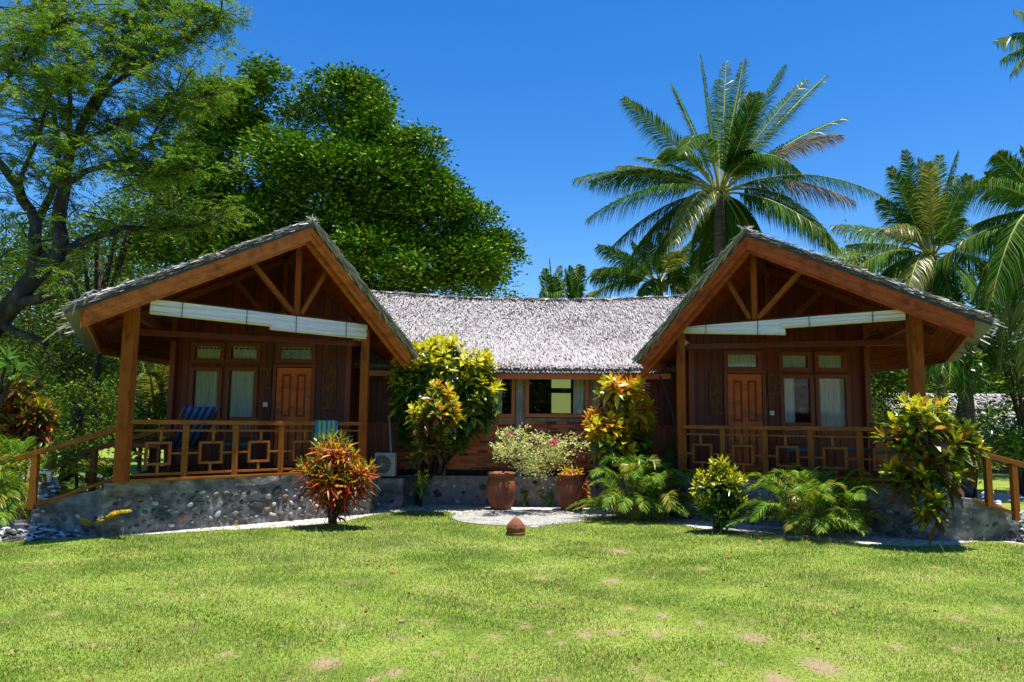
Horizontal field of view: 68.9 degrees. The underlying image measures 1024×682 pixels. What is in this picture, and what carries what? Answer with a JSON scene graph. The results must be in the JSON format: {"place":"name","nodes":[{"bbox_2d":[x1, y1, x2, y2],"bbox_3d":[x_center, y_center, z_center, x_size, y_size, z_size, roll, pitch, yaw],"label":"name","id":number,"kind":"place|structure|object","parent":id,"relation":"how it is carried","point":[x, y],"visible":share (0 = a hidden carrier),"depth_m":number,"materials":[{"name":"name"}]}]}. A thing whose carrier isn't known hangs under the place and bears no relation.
{"place":"outdoors","nodes":[
{"label":"outdoors","id":0,"kind":"place"},
{"bbox_2d":[0,442,1023,681],"bbox_3d":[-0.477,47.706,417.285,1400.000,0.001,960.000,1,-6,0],"label":"ground","id":1,"kind":"structure","parent":0,"point":[1001,484],"depth_m":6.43,"materials":[{"name":"green plant"}]},
{"bbox_2d":[0,342,35,406],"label":"frangipani","id":2,"kind":"object","parent":1,"relation":"on","point":[4,366],"visible":1,"depth_m":11.49,"materials":[{"name":"green plant"}]},
{"bbox_2d":[0,362,66,479],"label":"croton bush","id":3,"kind":"object","parent":1,"relation":"on","point":[14,408],"visible":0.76,"depth_m":12.84,"materials":[{"name":"green plant"}]},
{"bbox_2d":[3,362,106,430],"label":"leafy shrub","id":4,"kind":"object","parent":1,"relation":"on","point":[51,399],"visible":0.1,"depth_m":23.11,"materials":[{"name":"green plant"}]},
{"bbox_2d":[0,235,143,467],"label":"leafy tree","id":5,"kind":"object","parent":1,"relation":"on","point":[26,317],"visible":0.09,"depth_m":25.50,"materials":[{"name":"green plant"}]},
{"bbox_2d":[22,411,135,487],"bbox_3d":[-9.974,2.381,16.616,3.160,1.988,2.192,-1,-7,17],"label":"leafy shrub","id":6,"kind":"object","parent":1,"relation":"on","point":[67,434],"visible":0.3,"depth_m":16.32,"materials":[{"name":"green plant"}]},
{"bbox_2d":[0,207,164,460],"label":"leafy tree","id":7,"kind":"object","parent":1,"relation":"on","point":[19,270],"visible":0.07,"depth_m":29.84,"materials":[{"name":"green plant"}]},
{"bbox_2d":[51,397,116,436],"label":"leafy shrub","id":8,"kind":"object","parent":1,"relation":"on","point":[83,418],"visible":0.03,"depth_m":25.83,"materials":[{"name":"green plant"}]},
{"bbox_2d":[0,269,167,480],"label":"leafy tree","id":9,"kind":"object","parent":1,"relation":"on","point":[80,355],"visible":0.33,"depth_m":20.25,"materials":[{"name":"green plant"}]},
{"bbox_2d":[65,457,131,490],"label":"leafy shrub","id":10,"kind":"object","parent":1,"relation":"on","point":[105,469],"visible":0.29,"depth_m":16.60,"materials":[{"name":"green plant"}]},
{"bbox_2d":[33,363,167,477],"bbox_3d":[-9.730,2.044,17.953,4.704,2.968,2.184,-1,-7,15],"label":"leafy shrub","id":11,"kind":"object","parent":1,"relation":"on","point":[71,392],"visible":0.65,"depth_m":17.93,"materials":[{"name":"green plant"}]},
{"bbox_2d":[0,165,205,482],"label":"leafy tree","id":12,"kind":"object","parent":1,"relation":"on","point":[118,264],"visible":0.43,"depth_m":19.61,"materials":[{"name":"green plant"}]},
{"bbox_2d":[82,398,166,439],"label":"leafy shrub","id":13,"kind":"object","parent":1,"relation":"on","point":[115,419],"visible":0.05,"depth_m":21.01,"materials":[{"name":"green plant"}]},
{"bbox_2d":[0,0,263,345],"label":"feathery tree","id":14,"kind":"object","parent":1,"relation":"on","point":[66,78],"visible":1,"depth_m":14.15,"materials":[{"name":"green plant"}]},
{"bbox_2d":[109,361,168,468],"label":"leafy shrub","id":15,"kind":"object","parent":1,"relation":"on","point":[156,378],"visible":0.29,"depth_m":18.70,"materials":[{"name":"green plant"}]},
{"bbox_2d":[80,47,532,296],"bbox_3d":[-6.717,-2.740,24.495,15.141,13.980,6.935,1,-6,0],"label":"evergreen tree","id":16,"kind":"object","parent":1,"relation":"on","point":[387,186],"visible":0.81,"depth_m":23.52,"materials":[{"name":"green plant"}]},
{"bbox_2d":[290,428,383,526],"bbox_3d":[-2.721,2.120,11.533,1.300,1.548,1.248,6,-8,-38],"label":"croton tree","id":17,"kind":"object","parent":1,"relation":"on","point":[325,484],"visible":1,"depth_m":11.43,"materials":[{"name":"red plant"}]},
{"bbox_2d":[467,281,529,298],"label":"leafy tree","id":18,"kind":"object","parent":1,"relation":"on","point":[508,294],"visible":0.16,"depth_m":30.30,"materials":[{"name":"green plant"}]},
{"bbox_2d":[0,313,1023,442],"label":"woodland","id":19,"kind":"object","parent":1,"relation":"on","point":[994,391],"visible":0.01,"depth_m":48.85,"materials":[{"name":"plant"}]},
{"bbox_2d":[0,524,1023,681],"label":"fallen leaves","id":20,"kind":"object","parent":1,"relation":"on","point":[669,670],"visible":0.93,"depth_m":6.51,"materials":[{"name":"brown plant"}]},
{"bbox_2d":[506,517,524,535],"bbox_3d":[0.056,2.722,10.981,0.286,0.260,0.286,1,-6,0],"label":"garden lamp","id":21,"kind":"object","parent":1,"relation":"on","point":[515,526],"visible":1,"depth_m":10.88,"materials":[{"name":"ceramic"}]},
{"bbox_2d":[65,505,1023,584],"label":"tall grass","id":22,"kind":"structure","parent":1,"relation":"on","point":[278,550],"depth_m":10.01,"materials":[{"name":"green plant"}]},
{"bbox_2d":[336,290,756,506],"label":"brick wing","id":23,"kind":"structure","parent":1,"relation":"on","point":[554,359],"depth_m":15.72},
{"bbox_2d":[488,379,514,417],"bbox_3d":[-0.497,1.140,15.330,1.121,0.857,0.197,1,-6,0],"label":"window","id":24,"kind":"structure","parent":23,"relation":"in","point":[512,415],"depth_m":15.25,"materials":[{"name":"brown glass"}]},
{"bbox_2d":[525,379,588,417],"bbox_3d":[0.921,1.141,15.332,1.296,0.857,0.197,1,-6,0],"label":"window","id":25,"kind":"structure","parent":23,"relation":"in","point":[578,385],"depth_m":15.27,"materials":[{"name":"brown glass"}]},
{"bbox_2d":[549,379,572,389],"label":"back window","id":26,"kind":"structure","parent":23,"relation":"in","point":[554,384],"depth_m":19.28,"materials":[{"name":"green glass"}]},
{"bbox_2d":[549,391,572,413],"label":"back window","id":27,"kind":"structure","parent":23,"relation":"in","point":[560,402],"depth_m":19.23,"materials":[{"name":"green"}]},
{"bbox_2d":[537,257,567,298],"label":"fishtail palm","id":28,"kind":"object","parent":1,"relation":"on","point":[552,290],"visible":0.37,"depth_m":39.79,"materials":[{"name":"green plant"}]},
{"bbox_2d":[556,264,597,298],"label":"young palm","id":29,"kind":"object","parent":1,"relation":"on","point":[574,286],"visible":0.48,"depth_m":36.29,"materials":[{"name":"green plant"}]},
{"bbox_2d":[566,454,710,518],"bbox_3d":[2.240,2.526,13.122,2.664,1.123,2.004,1,-6,0],"label":"areca palm","id":30,"kind":"object","parent":1,"relation":"on","point":[647,474],"visible":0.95,"depth_m":12.71,"materials":[{"name":"green plant"}]},
{"bbox_2d":[588,230,702,298],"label":"coconut palm","id":31,"kind":"object","parent":1,"relation":"on","point":[677,276],"visible":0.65,"depth_m":31.09,"materials":[{"name":"green plant"}]},
{"bbox_2d":[689,454,748,532],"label":"croton bush","id":32,"kind":"object","parent":1,"relation":"on","point":[719,494],"visible":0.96,"depth_m":11.36,"materials":[{"name":"green plant"}]},
{"bbox_2d":[572,54,881,281],"bbox_3d":[7.791,-3.541,27.109,11.360,16.432,6.729,1,-6,0],"label":"coconut palm","id":33,"kind":"object","parent":1,"relation":"on","point":[722,213],"visible":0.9,"depth_m":26.76,"materials":[{"name":"green plant"}]},
{"bbox_2d":[815,218,919,395],"bbox_3d":[15.451,-0.142,32.234,5.527,10.935,3.658,1,-6,0],"label":"leafy tree","id":34,"kind":"object","parent":1,"relation":"on","point":[851,259],"visible":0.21,"depth_m":32.25,"materials":[{"name":"green plant"}]},
{"bbox_2d":[829,148,1002,468],"bbox_3d":[14.034,-1.177,25.435,6.268,11.463,4.248,1,-6,0],"label":"coconut palm","id":35,"kind":"object","parent":1,"relation":"on","point":[925,217],"visible":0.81,"depth_m":25.09,"materials":[{"name":"green plant"}]},
{"bbox_2d":[870,365,1006,494],"bbox_3d":[8.806,1.941,15.790,1.984,3.074,3.940,2,-6,-9],"label":"leafy shrub","id":36,"kind":"object","parent":1,"relation":"on","point":[885,396],"visible":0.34,"depth_m":16.58,"materials":[{"name":"green plant"}]},
{"bbox_2d":[870,251,1023,460],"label":"leafy tree","id":37,"kind":"object","parent":1,"relation":"on","point":[902,371],"visible":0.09,"depth_m":24.46,"materials":[{"name":"green plant"}]},
{"bbox_2d":[993,10,1023,80],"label":"coconut palm","id":38,"kind":"object","parent":1,"relation":"on","point":[1003,41],"visible":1,"depth_m":19.99,"materials":[{"name":"green plant"}]},
{"bbox_2d":[0,505,1023,545],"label":"sand path","id":39,"kind":"structure","parent":0,"point":[877,539],"depth_m":11.85,"materials":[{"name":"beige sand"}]},
{"bbox_2d":[0,523,80,541],"bbox_3d":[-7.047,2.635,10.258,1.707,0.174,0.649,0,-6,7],"label":"shell rubble","id":40,"kind":"object","parent":39,"relation":"on","point":[11,534],"visible":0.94,"depth_m":10.14,"materials":[{"name":"grey stone"}]},
{"bbox_2d":[30,469,60,532],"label":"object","id":41,"kind":"object","parent":39,"relation":"on","point":[48,488],"visible":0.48,"depth_m":10.70,"materials":[{"name":"grey stone"}]},
{"bbox_2d":[0,434,104,526],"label":"areca palm","id":42,"kind":"object","parent":39,"relation":"on","point":[9,499],"visible":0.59,"depth_m":11.17,"materials":[{"name":"green plant"}]},
{"bbox_2d":[77,509,132,527],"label":"palm seedling","id":43,"kind":"object","parent":39,"relation":"on","point":[88,522],"visible":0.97,"depth_m":10.34,"materials":[{"name":"yellow plant"}]},
{"bbox_2d":[0,214,420,536],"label":"bungalow","id":44,"kind":"object","parent":39,"relation":"on","point":[286,388],"visible":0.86,"depth_m":13.04,"materials":[{"name":"wood"}]},
{"bbox_2d":[72,291,89,314],"bbox_3d":[-5.548,-0.506,9.675,0.226,0.348,0.186,6,-9,-43],"label":"metal strap","id":45,"kind":"object","parent":44,"relation":"attached to","point":[77,300],"visible":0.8,"depth_m":9.59,"materials":[{"name":"metal"}]},
{"bbox_2d":[42,279,128,342],"bbox_3d":[-6.575,-0.424,11.325,3.223,0.693,0.103,-5,-8,40],"label":"roof cable","id":46,"kind":"object","parent":44,"relation":"attached to","point":[65,324],"visible":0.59,"depth_m":11.80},
{"bbox_2d":[83,289,97,303],"bbox_3d":[-5.473,-0.575,9.677,0.138,0.211,0.258,2,-7,-16],"label":"metal strap","id":47,"kind":"object","parent":44,"relation":"attached to","point":[86,298],"visible":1,"depth_m":9.61,"materials":[{"name":"metal"}]},
{"bbox_2d":[132,440,171,472],"bbox_3d":[-5.959,1.893,12.260,0.600,0.520,0.500,1,-6,0],"label":"wooden table","id":48,"kind":"object","parent":44,"relation":"on","point":[139,444],"visible":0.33,"depth_m":12.06,"materials":[{"name":"brown wood"}]},
{"bbox_2d":[147,406,219,471],"bbox_3d":[-5.577,1.658,12.614,0.690,1.078,1.551,7,-9,-44],"label":"deck chair","id":49,"kind":"object","parent":44,"relation":"on","point":[196,413],"visible":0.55,"depth_m":12.33,"materials":[{"name":"blue fabric"}]},
{"bbox_2d":[188,367,222,434],"bbox_3d":[-5.863,1.143,14.278,0.622,1.288,0.117,1,-6,0],"label":"window","id":50,"kind":"structure","parent":44,"relation":"in","point":[208,383],"depth_m":14.31,"materials":[{"name":"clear glass"}]},
{"bbox_2d":[190,342,224,362],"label":"window","id":51,"kind":"structure","parent":44,"relation":"in","point":[205,355],"depth_m":14.35,"materials":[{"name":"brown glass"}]},
{"bbox_2d":[149,300,272,326],"bbox_3d":[-4.608,-0.421,11.570,1.910,0.235,0.086,7,-9,-44],"label":"bamboo blind","id":52,"kind":"object","parent":44,"relation":"hanging from","point":[188,310],"visible":0.98,"depth_m":11.50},
{"bbox_2d":[222,417,257,469],"bbox_3d":[-4.801,1.804,13.196,0.490,0.926,0.525,2,-6,-10],"label":"wooden chair","id":53,"kind":"object","parent":44,"relation":"on","point":[229,442],"visible":0.74,"depth_m":13.37,"materials":[{"name":"brown wood"}]},
{"bbox_2d":[222,367,258,434],"bbox_3d":[-5.179,1.143,14.279,0.622,1.288,0.117,1,-6,0],"label":"window","id":54,"kind":"structure","parent":44,"relation":"in","point":[244,380],"depth_m":14.30,"materials":[{"name":"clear glass"}]},
{"bbox_2d":[227,342,260,362],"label":"window","id":55,"kind":"structure","parent":44,"relation":"in","point":[242,355],"depth_m":14.35,"materials":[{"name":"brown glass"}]},
{"bbox_2d":[273,368,311,465],"bbox_3d":[-4.175,1.439,14.205,0.665,1.864,0.087,1,-6,0],"label":"door","id":56,"kind":"structure","parent":44,"relation":"in","point":[293,387],"depth_m":14.22,"materials":[{"name":"brown wood"}]},
{"bbox_2d":[276,343,315,362],"bbox_3d":[-4.153,0.237,14.380,0.755,0.389,0.117,1,-6,0],"label":"window","id":57,"kind":"structure","parent":44,"relation":"in","point":[282,356],"depth_m":14.35,"materials":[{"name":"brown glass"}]},
{"bbox_2d":[269,314,367,338],"bbox_3d":[-3.300,-0.237,12.893,1.870,0.285,0.086,7,-9,-44],"label":"bamboo blind","id":58,"kind":"object","parent":44,"relation":"hanging from","point":[295,324],"visible":1,"depth_m":12.84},
{"bbox_2d":[312,420,337,445],"bbox_3d":[-3.226,1.585,12.852,0.418,0.446,0.151,7,-9,-44],"label":"beach towel","id":59,"kind":"object","parent":44,"relation":"hanging from","point":[320,427],"visible":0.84,"depth_m":12.80,"materials":[{"name":"fabric"}]},
{"bbox_2d":[377,477,405,508],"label":"stone block","id":60,"kind":"structure","parent":39,"relation":"on","point":[392,494],"depth_m":14.17,"materials":[{"name":"grey stone"}]},
{"bbox_2d":[372,415,396,477],"bbox_3d":[-2.459,2.063,14.680,0.432,1.199,0.694,1,-6,0],"label":"air conditioner","id":61,"kind":"object","parent":60,"relation":"on","point":[386,462],"visible":0.84,"depth_m":14.33,"materials":[{"name":"plastic"}]},
{"bbox_2d":[403,450,431,506],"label":"croton bush","id":62,"kind":"object","parent":39,"relation":"on","point":[421,480],"visible":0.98,"depth_m":13.28,"materials":[{"name":"green plant"}]},
{"bbox_2d":[404,378,464,504],"bbox_3d":[-1.394,1.946,14.002,1.130,2.461,2.188,1,-6,0],"label":"croton bush","id":63,"kind":"object","parent":39,"relation":"on","point":[433,418],"visible":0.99,"depth_m":13.33,"materials":[{"name":"green plant"}]},
{"bbox_2d":[382,332,505,479],"bbox_3d":[-1.299,1.535,14.514,2.407,3.399,1.704,1,-6,0],"label":"croton bush","id":64,"kind":"object","parent":39,"relation":"on","point":[478,396],"visible":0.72,"depth_m":14.24,"materials":[{"name":"green plant"}]},
{"bbox_2d":[487,471,515,509],"bbox_3d":[-0.208,2.857,14.244,0.550,0.703,0.551,1,-6,0],"label":"plant pot","id":65,"kind":"object","parent":39,"relation":"on","point":[500,490],"visible":0.99,"depth_m":14.04,"materials":[{"name":"ceramic"}]},
{"bbox_2d":[490,422,591,488],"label":"bougainvillea","id":66,"kind":"object","parent":65,"relation":"in","point":[529,464],"visible":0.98,"depth_m":13.65,"materials":[{"name":"green plant"}]},
{"bbox_2d":[520,483,553,506],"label":"broadleaf plant","id":67,"kind":"object","parent":39,"relation":"on","point":[550,496],"visible":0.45,"depth_m":14.76,"materials":[{"name":"green plant"}]},
{"bbox_2d":[557,473,586,510],"bbox_3d":[1.144,2.883,14.272,0.573,0.684,0.573,1,-6,0],"label":"plant pot","id":68,"kind":"object","parent":39,"relation":"on","point":[568,497],"visible":0.91,"depth_m":14.05,"materials":[{"name":"ceramic"}]},
{"bbox_2d":[557,465,591,502],"bbox_3d":[1.181,2.660,13.950,0.713,0.700,1.189,1,-6,0],"label":"bromeliad","id":69,"kind":"object","parent":68,"relation":"in","point":[570,471],"visible":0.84,"depth_m":14.21,"materials":[{"name":"yellow plant"}]},
{"bbox_2d":[580,371,660,476],"bbox_3d":[2.276,1.927,14.392,1.403,2.672,2.315,-3,-7,30],"label":"croton bush","id":70,"kind":"object","parent":39,"relation":"on","point":[625,430],"visible":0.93,"depth_m":13.94,"materials":[{"name":"yellow plant"}]},
{"bbox_2d":[659,375,677,469],"bbox_3d":[3.008,1.938,14.114,0.434,2.573,0.196,4,-7,-32],"label":"bamboo pole","id":71,"kind":"object","parent":39,"relation":"on","point":[669,403],"visible":0.79,"depth_m":14.11,"materials":[{"name":"brown wood"}]},
{"bbox_2d":[658,446,688,490],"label":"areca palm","id":72,"kind":"object","parent":39,"relation":"on","point":[669,454],"visible":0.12,"depth_m":14.46,"materials":[{"name":"green plant"}]},
{"bbox_2d":[726,462,899,535],"bbox_3d":[4.548,2.352,11.122,2.790,1.075,1.858,1,-6,0],"label":"areca palm","id":73,"kind":"object","parent":39,"relation":"on","point":[813,488],"visible":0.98,"depth_m":11.00,"materials":[{"name":"green plant"}]},
{"bbox_2d":[631,225,1023,540],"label":"bungalow","id":74,"kind":"object","parent":39,"relation":"on","point":[732,401],"visible":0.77,"depth_m":13.69,"materials":[{"name":"wood"}]},
{"bbox_2d":[683,319,785,334],"bbox_3d":[3.784,-0.177,12.845,1.822,0.273,0.086,-4,-8,38],"label":"bamboo blind","id":75,"kind":"object","parent":74,"relation":"hanging from","point":[767,327],"visible":0.95,"depth_m":12.71,"materials":[{"name":"white"}]},
{"bbox_2d":[724,350,761,370],"bbox_3d":[4.433,0.380,14.373,0.725,0.389,0.117,1,-6,0],"label":"window","id":76,"kind":"structure","parent":74,"relation":"in","point":[733,359],"depth_m":14.35,"materials":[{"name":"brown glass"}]},
{"bbox_2d":[727,374,762,470],"bbox_3d":[4.441,1.543,14.203,0.655,1.827,0.087,1,-6,0],"label":"door","id":77,"kind":"structure","parent":74,"relation":"in","point":[744,391],"depth_m":14.22,"materials":[{"name":"brown wood"}]},
{"bbox_2d":[778,351,811,371],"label":"window","id":78,"kind":"structure","parent":74,"relation":"in","point":[789,361],"depth_m":14.34,"materials":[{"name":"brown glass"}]},
{"bbox_2d":[780,374,815,434],"bbox_3d":[5.448,1.215,14.282,0.643,1.146,0.117,1,-6,0],"label":"window","id":79,"kind":"structure","parent":74,"relation":"in","point":[787,404],"depth_m":14.29,"materials":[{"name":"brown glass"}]},
{"bbox_2d":[783,422,816,471],"bbox_3d":[5.081,1.903,13.196,0.490,0.926,0.525,-1,-7,15],"label":"wooden chair","id":80,"kind":"object","parent":74,"relation":"on","point":[786,455],"visible":0.52,"depth_m":13.41,"materials":[{"name":"brown wood"}]},
{"bbox_2d":[814,351,846,371],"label":"window","id":81,"kind":"structure","parent":74,"relation":"in","point":[824,361],"depth_m":14.34,"materials":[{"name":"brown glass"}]},
{"bbox_2d":[815,374,851,434],"bbox_3d":[6.129,1.216,14.283,0.654,1.147,0.117,1,-6,0],"label":"window","id":82,"kind":"structure","parent":74,"relation":"in","point":[832,405],"depth_m":14.29,"materials":[{"name":"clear glass"}]},
{"bbox_2d":[781,310,905,328],"bbox_3d":[5.161,-0.336,11.726,1.840,0.175,0.086,-4,-8,38],"label":"bamboo blind","id":83,"kind":"object","parent":74,"relation":"hanging from","point":[862,317],"visible":0.99,"depth_m":11.68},
{"bbox_2d":[825,447,872,477],"bbox_3d":[5.764,2.075,12.756,0.700,0.500,0.500,1,-6,0],"label":"wooden table","id":84,"kind":"object","parent":74,"relation":"on","point":[853,451],"visible":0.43,"depth_m":12.55,"materials":[{"name":"brown wood"}]},
{"bbox_2d":[868,423,901,477],"bbox_3d":[6.145,1.802,12.189,0.525,0.926,0.490,-2,-7,20],"label":"wooden chair","id":85,"kind":"object","parent":74,"relation":"on","point":[872,446],"visible":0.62,"depth_m":12.08,"materials":[{"name":"brown wood"}]},
{"bbox_2d":[870,391,991,546],"bbox_3d":[6.119,1.810,10.583,2.308,2.143,1.298,7,-9,-44],"label":"croton bush","id":86,"kind":"object","parent":39,"relation":"on","point":[924,443],"visible":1,"depth_m":10.07,"materials":[{"name":"green plant"}]},
{"bbox_2d":[981,491,1002,506],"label":"rocks","id":87,"kind":"object","parent":39,"relation":"on","point":[998,502],"visible":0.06,"depth_m":11.56,"materials":[{"name":"white stone"}]},
{"bbox_2d":[1016,508,1023,542],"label":"rocks","id":88,"kind":"object","parent":39,"relation":"on","point":[1020,534],"visible":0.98,"depth_m":10.76,"materials":[{"name":"grey stone"}]},
{"bbox_2d":[0,0,1023,392],"label":"sky","id":89,"kind":"structure","parent":0,"point":[528,93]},
{"bbox_2d":[452,509,587,525],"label":"paving","id":90,"kind":"structure","parent":0,"point":[505,517],"depth_m":13.00,"materials":[{"name":"white concrete"}]},
{"bbox_2d":[16,475,1023,500],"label":"garden path","id":91,"kind":"structure","parent":0,"point":[996,496],"depth_m":17.89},
{"bbox_2d":[870,379,979,459],"bbox_3d":[9.947,2.329,18.897,3.478,2.992,3.077,-3,-7,30],"label":"leafy shrub","id":92,"kind":"object","parent":91,"relation":"on","point":[933,399],"visible":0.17,"depth_m":18.88,"materials":[{"name":"green plant"}]},
{"bbox_2d":[924,302,998,497],"bbox_3d":[10.734,1.360,17.831,2.229,4.688,1.269,3,-7,-22],"label":"coconut palm","id":93,"kind":"object","parent":91,"relation":"on","point":[957,374],"visible":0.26,"depth_m":17.47,"materials":[{"name":"green plant"}]},
{"bbox_2d":[956,343,1004,497],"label":"croton bush","id":94,"kind":"object","parent":91,"relation":"on","point":[976,386],"visible":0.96,"depth_m":12.53,"materials":[{"name":"green plant"}]},
{"bbox_2d":[953,380,1023,494],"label":"leafy shrub","id":95,"kind":"object","parent":91,"relation":"on","point":[1011,448],"visible":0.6,"depth_m":18.43,"materials":[{"name":"green plant"}]},
{"bbox_2d":[974,318,1023,495],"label":"leafy shrub","id":96,"kind":"object","parent":91,"relation":"on","point":[1018,409],"visible":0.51,"depth_m":18.09,"materials":[{"name":"green plant"}]},
{"bbox_2d":[871,393,1023,472],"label":"thatched house","id":97,"kind":"structure","parent":0,"point":[979,400],"depth_m":29.37,"materials":[{"name":"plant"}]},
{"bbox_2d":[932,144,1023,380],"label":"coconut palm","id":98,"kind":"object","parent":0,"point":[1005,254],"visible":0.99,"depth_m":17.20,"materials":[{"name":"green plant"}]}
]}

